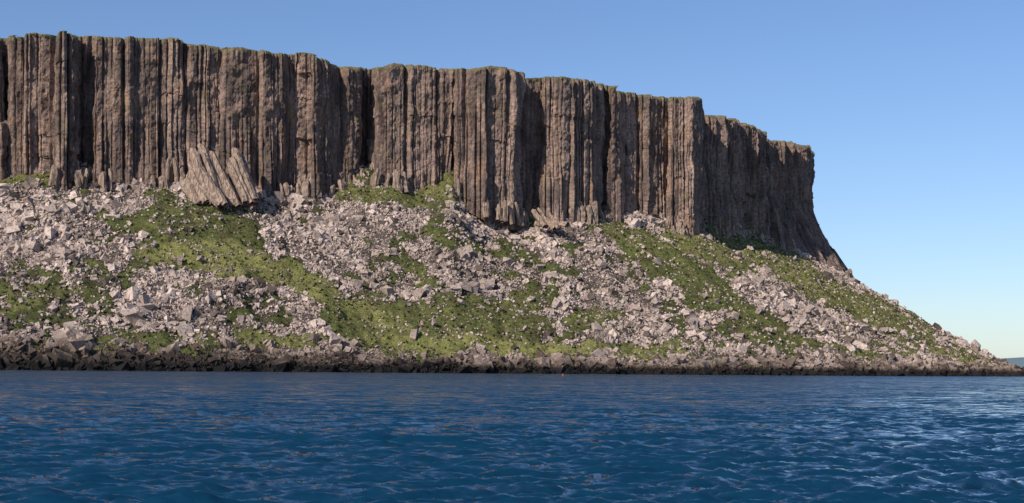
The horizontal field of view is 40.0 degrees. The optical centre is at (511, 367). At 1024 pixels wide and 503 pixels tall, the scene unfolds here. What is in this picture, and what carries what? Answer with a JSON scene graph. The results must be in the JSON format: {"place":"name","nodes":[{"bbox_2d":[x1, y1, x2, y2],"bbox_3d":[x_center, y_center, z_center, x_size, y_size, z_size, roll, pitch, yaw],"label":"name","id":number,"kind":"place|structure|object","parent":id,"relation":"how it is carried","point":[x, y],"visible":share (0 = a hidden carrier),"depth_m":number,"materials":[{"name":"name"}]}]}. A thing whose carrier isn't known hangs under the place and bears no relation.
{"place":"outdoors","nodes":[
{"label":"outdoors","id":0,"kind":"place"},
{"bbox_2d":[0,30,853,277],"bbox_3d":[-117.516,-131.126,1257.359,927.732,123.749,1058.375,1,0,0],"label":"basalt sea cliff","id":1,"kind":"structure","parent":0,"point":[128,109],"depth_m":862.06,"materials":[{"name":"brown stone"}]},
{"bbox_2d":[0,35,1011,375],"bbox_3d":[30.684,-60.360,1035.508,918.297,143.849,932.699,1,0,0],"label":"talus hillside terrain","id":2,"kind":"structure","parent":0,"point":[347,311],"depth_m":761.04,"materials":[{"name":"green plant"}]},
{"bbox_2d":[181,143,241,209],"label":"leaning rock pillars","id":3,"kind":"structure","parent":2,"relation":"on","point":[207,181],"depth_m":789.67,"materials":[{"name":"brown stone"}]},
{"bbox_2d":[226,147,259,206],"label":"leaning rock pillars","id":4,"kind":"structure","parent":2,"relation":"on","point":[239,172],"depth_m":796.60,"materials":[{"name":"brown stone"}]},
{"bbox_2d":[24,182,813,363],"bbox_3d":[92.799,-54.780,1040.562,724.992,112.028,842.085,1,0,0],"label":"rock outcrop slabs","id":5,"kind":"object","parent":2,"relation":"on","point":[488,285],"visible":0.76,"depth_m":763.12,"materials":[{"name":"grey stone"}]},
{"bbox_2d":[48,157,853,277],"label":"broken column stumps","id":6,"kind":"object","parent":2,"relation":"on","point":[505,212],"visible":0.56,"depth_m":850.75,"materials":[{"name":"stone"}]},
{"bbox_2d":[0,158,1023,376],"bbox_3d":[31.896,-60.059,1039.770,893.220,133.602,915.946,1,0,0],"label":"scree boulders","id":7,"kind":"object","parent":2,"relation":"on","point":[134,306],"visible":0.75,"depth_m":772.61,"materials":[{"name":"grey stone"}]},
{"bbox_2d":[0,330,1023,376],"bbox_3d":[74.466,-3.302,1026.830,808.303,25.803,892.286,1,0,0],"label":"shoreline rocks","id":8,"kind":"object","parent":2,"relation":"on","point":[62,353],"visible":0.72,"depth_m":678.49,"materials":[{"name":"grey stone"}]},
{"bbox_2d":[531,208,569,230],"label":"leaning rock pillars","id":9,"kind":"structure","parent":2,"relation":"on","point":[551,223],"depth_m":861.92,"materials":[{"name":"brown stone"}]},
{"bbox_2d":[0,370,1023,502],"bbox_3d":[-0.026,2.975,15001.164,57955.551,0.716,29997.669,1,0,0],"label":"sea","id":10,"kind":"structure","parent":0,"point":[74,436],"depth_m":58.38,"materials":[{"name":"blue liquid"}]},
{"bbox_2d":[0,0,1023,357],"label":"sky","id":11,"kind":"structure","parent":0,"point":[910,113],"materials":[{"name":"blue"}]},
{"bbox_2d":[999,357,1023,367],"bbox_3d":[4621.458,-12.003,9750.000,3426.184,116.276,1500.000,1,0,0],"label":"distant hill","id":12,"kind":"structure","parent":0,"point":[1019,361],"depth_m":9453.03,"materials":[{"name":"blue"}]}
]}

